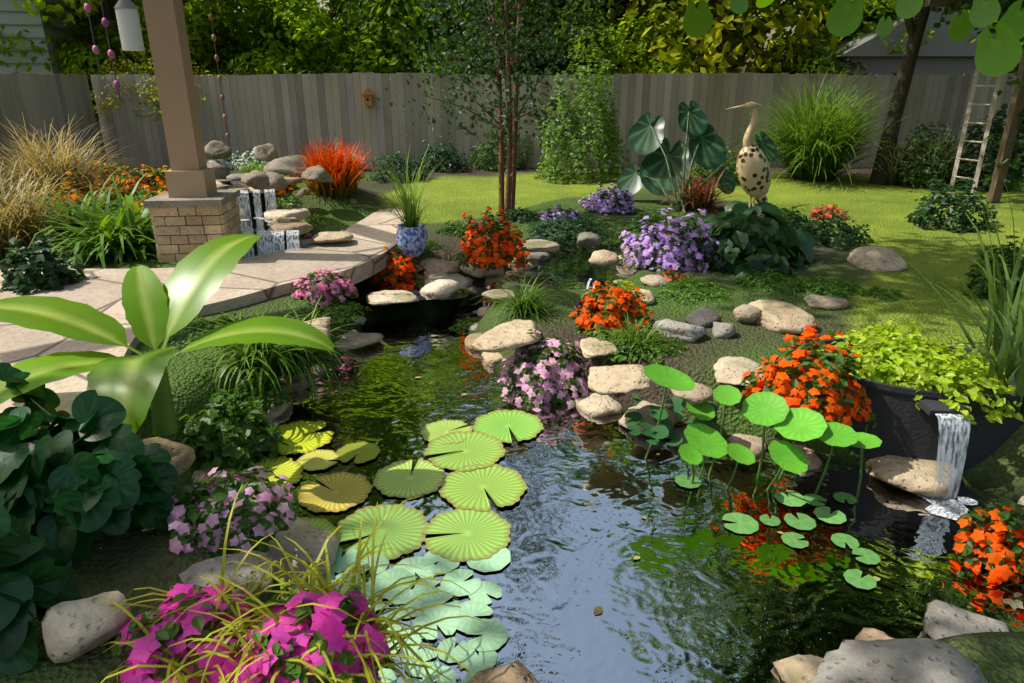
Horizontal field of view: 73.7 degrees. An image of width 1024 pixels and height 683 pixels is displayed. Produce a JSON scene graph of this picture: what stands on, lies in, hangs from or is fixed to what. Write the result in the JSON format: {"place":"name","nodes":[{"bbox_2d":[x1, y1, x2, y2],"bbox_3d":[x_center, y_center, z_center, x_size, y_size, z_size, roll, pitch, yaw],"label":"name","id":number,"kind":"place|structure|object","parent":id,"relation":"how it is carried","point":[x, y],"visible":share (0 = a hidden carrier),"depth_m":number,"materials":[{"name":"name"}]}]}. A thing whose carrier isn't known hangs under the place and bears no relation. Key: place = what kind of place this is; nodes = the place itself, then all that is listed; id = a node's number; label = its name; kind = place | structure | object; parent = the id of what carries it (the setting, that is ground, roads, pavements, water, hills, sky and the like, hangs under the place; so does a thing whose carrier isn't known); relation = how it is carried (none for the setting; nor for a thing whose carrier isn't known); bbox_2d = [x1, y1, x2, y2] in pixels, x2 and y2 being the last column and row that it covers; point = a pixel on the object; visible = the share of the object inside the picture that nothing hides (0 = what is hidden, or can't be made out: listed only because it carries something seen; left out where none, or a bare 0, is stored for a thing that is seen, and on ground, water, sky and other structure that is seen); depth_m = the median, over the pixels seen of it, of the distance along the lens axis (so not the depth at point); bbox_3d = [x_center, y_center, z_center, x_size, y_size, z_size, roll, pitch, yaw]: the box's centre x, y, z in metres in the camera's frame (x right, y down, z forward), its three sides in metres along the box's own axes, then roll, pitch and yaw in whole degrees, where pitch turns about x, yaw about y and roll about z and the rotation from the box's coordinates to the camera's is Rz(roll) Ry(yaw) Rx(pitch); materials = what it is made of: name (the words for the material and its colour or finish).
{"place":"outdoors","nodes":[
{"label":"outdoors","id":0,"kind":"place"},
{"bbox_2d":[0,208,404,430],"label":"patio path","id":1,"kind":"structure","parent":0,"point":[361,255],"depth_m":5.70,"materials":[{"name":"stone"}]},
{"bbox_2d":[143,189,242,262],"bbox_3d":[-3.032,-1.127,6.607,0.756,0.576,0.756,0,21,0],"label":"brick pedestal","id":2,"kind":"object","parent":1,"relation":"on","point":[183,228],"visible":0.78,"depth_m":6.31,"materials":[{"name":"beige brick"}]},
{"bbox_2d":[142,0,216,197],"bbox_3d":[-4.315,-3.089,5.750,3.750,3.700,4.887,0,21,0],"label":"pergola post","id":3,"kind":"object","parent":2,"relation":"on","point":[189,174],"visible":1,"depth_m":6.12,"materials":[{"name":"brown wood"}]},
{"bbox_2d":[84,0,229,144],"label":"hanging ornaments","id":4,"kind":"object","parent":3,"relation":"hanging from","point":[129,26],"visible":1,"depth_m":4.96},
{"bbox_2d":[342,270,468,300],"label":"channel water","id":5,"kind":"structure","parent":0,"point":[415,285],"depth_m":6.59,"materials":[{"name":"black liquid"}]},
{"bbox_2d":[0,113,1023,682],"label":"terrain","id":6,"kind":"structure","parent":0,"point":[130,559],"depth_m":5.57,"materials":[{"name":"green plant"}]},
{"bbox_2d":[0,0,128,151],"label":"neighbour house","id":7,"kind":"structure","parent":6,"relation":"on","point":[14,20],"depth_m":14.43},
{"bbox_2d":[0,0,246,97],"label":"tree","id":8,"kind":"object","parent":6,"relation":"on","point":[96,15],"visible":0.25,"depth_m":14.84,"materials":[{"name":"green plant"}]},
{"bbox_2d":[88,57,226,121],"bbox_3d":[-7.249,-4.834,14.330,2.913,2.201,2.407,0,21,0],"label":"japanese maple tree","id":9,"kind":"object","parent":6,"relation":"on","point":[133,72],"visible":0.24,"depth_m":13.72,"materials":[{"name":"green plant"}]},
{"bbox_2d":[0,234,334,436],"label":"banana plant","id":10,"kind":"object","parent":6,"relation":"on","point":[157,312],"visible":0.97,"depth_m":3.40,"materials":[{"name":"green plant"}]},
{"bbox_2d":[224,180,249,191],"bbox_3d":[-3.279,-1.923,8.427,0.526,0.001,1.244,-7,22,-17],"label":"rock","id":11,"kind":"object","parent":6,"relation":"on","point":[236,184],"depth_m":8.53,"materials":[{"name":"grey stone"}]},
{"bbox_2d":[133,0,448,74],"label":"tree","id":12,"kind":"object","parent":6,"relation":"on","point":[243,5],"visible":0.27,"depth_m":15.45,"materials":[{"name":"green plant"}]},
{"bbox_2d":[0,200,813,674],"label":"hosta plants","id":13,"kind":"object","parent":6,"relation":"on","point":[82,476],"visible":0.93,"depth_m":2.50,"materials":[{"name":"green plant"}]},
{"bbox_2d":[396,223,427,257],"bbox_3d":[-1.023,-1.034,7.000,0.330,0.320,0.330,0,21,0],"label":"blue glazed pot","id":14,"kind":"object","parent":6,"relation":"on","point":[411,241],"visible":0.91,"depth_m":6.88,"materials":[{"name":"ceramic"}]},
{"bbox_2d":[342,148,474,226],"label":"potted grass","id":15,"kind":"object","parent":14,"relation":"in","point":[411,217],"depth_m":6.87,"materials":[{"name":"green plant"}]},
{"bbox_2d":[237,189,594,315],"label":"waterfall sheets","id":16,"kind":"object","parent":6,"relation":"on","point":[267,245],"visible":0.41,"depth_m":6.87,"materials":[{"name":"white liquid"}]},
{"bbox_2d":[312,0,544,130],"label":"tree","id":17,"kind":"object","parent":6,"relation":"on","point":[414,11],"visible":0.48,"depth_m":14.65,"materials":[{"name":"green plant"}]},
{"bbox_2d":[368,0,604,214],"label":"river birch tree","id":18,"kind":"object","parent":6,"relation":"on","point":[512,59],"visible":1,"depth_m":8.26,"materials":[{"name":"green plant"}]},
{"bbox_2d":[0,72,1023,190],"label":"fence","id":19,"kind":"object","parent":6,"relation":"on","point":[279,112],"visible":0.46,"depth_m":13.78,"materials":[{"name":"grey wood"}]},
{"bbox_2d":[362,89,373,105],"bbox_3d":[-2.885,-4.900,13.691,0.240,0.320,0.180,0,21,0],"label":"birdhouse","id":20,"kind":"object","parent":19,"relation":"attached to","point":[367,94],"visible":0.89,"depth_m":13.64,"materials":[{"name":"brown wood"}]},
{"bbox_2d":[0,69,1023,682],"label":"ornamental grasses","id":21,"kind":"object","parent":6,"relation":"on","point":[820,141],"visible":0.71,"depth_m":6.59,"materials":[{"name":"green plant"}]},
{"bbox_2d":[0,17,1023,626],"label":"shrubs","id":22,"kind":"object","parent":6,"relation":"on","point":[244,419],"visible":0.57,"depth_m":6.66,"materials":[{"name":"green plant"}]},
{"bbox_2d":[41,140,1023,682],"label":"rocks","id":23,"kind":"object","parent":6,"relation":"on","point":[75,630],"visible":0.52,"depth_m":3.92,"materials":[{"name":"beige stone"}]},
{"bbox_2d":[240,207,280,235],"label":"cascade water","id":24,"kind":"structure","parent":23,"relation":"on","point":[253,224],"depth_m":7.38,"materials":[{"name":"white liquid"}]},
{"bbox_2d":[61,0,1023,154],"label":"trees","id":25,"kind":"object","parent":6,"relation":"on","point":[304,18],"visible":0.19,"depth_m":14.96,"materials":[{"name":"green plant"}]},
{"bbox_2d":[441,0,670,144],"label":"tree","id":26,"kind":"object","parent":6,"relation":"on","point":[555,13],"visible":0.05,"depth_m":16.39,"materials":[{"name":"green plant"}]},
{"bbox_2d":[525,0,690,82],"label":"tree","id":27,"kind":"object","parent":6,"relation":"on","point":[619,8],"visible":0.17,"depth_m":16.25,"materials":[{"name":"green plant"}]},
{"bbox_2d":[212,0,1023,190],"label":"conifers and vines","id":28,"kind":"object","parent":6,"relation":"on","point":[1017,175],"visible":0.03,"depth_m":9.91,"materials":[{"name":"green plant"}]},
{"bbox_2d":[617,100,777,212],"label":"elephant ears","id":29,"kind":"object","parent":6,"relation":"on","point":[707,149],"visible":0.98,"depth_m":9.97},
{"bbox_2d":[599,0,842,73],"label":"tree","id":30,"kind":"object","parent":6,"relation":"on","point":[715,49],"visible":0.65,"depth_m":15.10,"materials":[{"name":"green plant"}]},
{"bbox_2d":[727,102,770,206],"bbox_3d":[2.667,-1.949,7.814,0.653,1.507,0.317,-4,21,-11],"label":"heron statue","id":31,"kind":"object","parent":6,"relation":"on","point":[753,171],"visible":0.93,"depth_m":7.70,"materials":[{"name":"beige ceramic"}]},
{"bbox_2d":[663,0,895,71],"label":"tree","id":32,"kind":"object","parent":6,"relation":"on","point":[868,25],"visible":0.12,"depth_m":15.59,"materials":[{"name":"green plant"}]},
{"bbox_2d":[683,0,1023,76],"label":"tree leaves","id":33,"kind":"object","parent":6,"relation":"on","point":[1000,54],"visible":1,"depth_m":1.02,"materials":[{"name":"green plant"}]},
{"bbox_2d":[791,7,994,75],"bbox_3d":[9.000,-5.988,16.444,4.000,3.700,3.400,0,21,0],"label":"neighbouring shed","id":34,"kind":"object","parent":6,"relation":"on","point":[940,43],"visible":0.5,"depth_m":14.58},
{"bbox_2d":[869,0,930,184],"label":"lawn tree","id":35,"kind":"object","parent":6,"relation":"on","point":[915,26],"visible":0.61,"depth_m":11.35,"materials":[{"name":"brown plant"}]},
{"bbox_2d":[810,0,1023,72],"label":"tree","id":36,"kind":"object","parent":6,"relation":"on","point":[993,25],"visible":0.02,"depth_m":15.13,"materials":[{"name":"green plant"}]},
{"bbox_2d":[924,0,1023,201],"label":"arbor","id":37,"kind":"object","parent":6,"relation":"on","point":[1010,131],"visible":0.91,"depth_m":9.82,"materials":[{"name":"brown wood"}]},
{"bbox_2d":[948,68,1001,195],"bbox_3d":[7.183,-3.372,10.541,0.358,2.161,0.953,13,24,30],"label":"wooden ladder","id":38,"kind":"object","parent":6,"relation":"on","point":[987,128],"visible":0.77,"depth_m":10.54,"materials":[{"name":"grey wood"}]},
{"bbox_2d":[231,0,800,73],"label":"sky","id":39,"kind":"structure","parent":0,"point":[787,29],"materials":[{"name":"white"}]},
{"bbox_2d":[31,73,1023,682],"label":"flowers","id":40,"kind":"object","parent":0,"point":[329,625],"visible":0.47,"depth_m":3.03,"materials":[{"name":"multicoloured plant"}]},
{"bbox_2d":[483,248,635,302],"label":"stream water","id":41,"kind":"structure","parent":0,"point":[576,270],"depth_m":6.97,"materials":[{"name":"liquid"}]},
{"bbox_2d":[253,297,1023,682],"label":"pond water","id":42,"kind":"structure","parent":0,"point":[697,591],"depth_m":3.19,"materials":[{"name":"blue liquid"}]},
{"bbox_2d":[230,369,880,682],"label":"lily pads","id":43,"kind":"object","parent":42,"relation":"on","point":[480,541],"visible":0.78,"depth_m":3.35,"materials":[{"name":"green plant"}]},
{"bbox_2d":[624,364,881,496],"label":"lotus leaves","id":44,"kind":"object","parent":42,"relation":"in","point":[704,438],"visible":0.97,"depth_m":3.50,"materials":[{"name":"green plant"}]},
{"bbox_2d":[800,337,1023,470],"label":"tub planter","id":45,"kind":"object","parent":42,"relation":"on","point":[905,427],"visible":0.29,"depth_m":3.67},
{"bbox_2d":[812,320,1023,423],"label":"creeping jenny","id":46,"kind":"object","parent":45,"relation":"in","point":[919,365],"visible":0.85,"depth_m":3.79,"materials":[{"name":"green plant"}]},
{"bbox_2d":[916,414,977,519],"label":"waterfall","id":47,"kind":"structure","parent":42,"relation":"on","point":[942,456],"depth_m":3.47,"materials":[{"name":"white liquid"}]}
]}

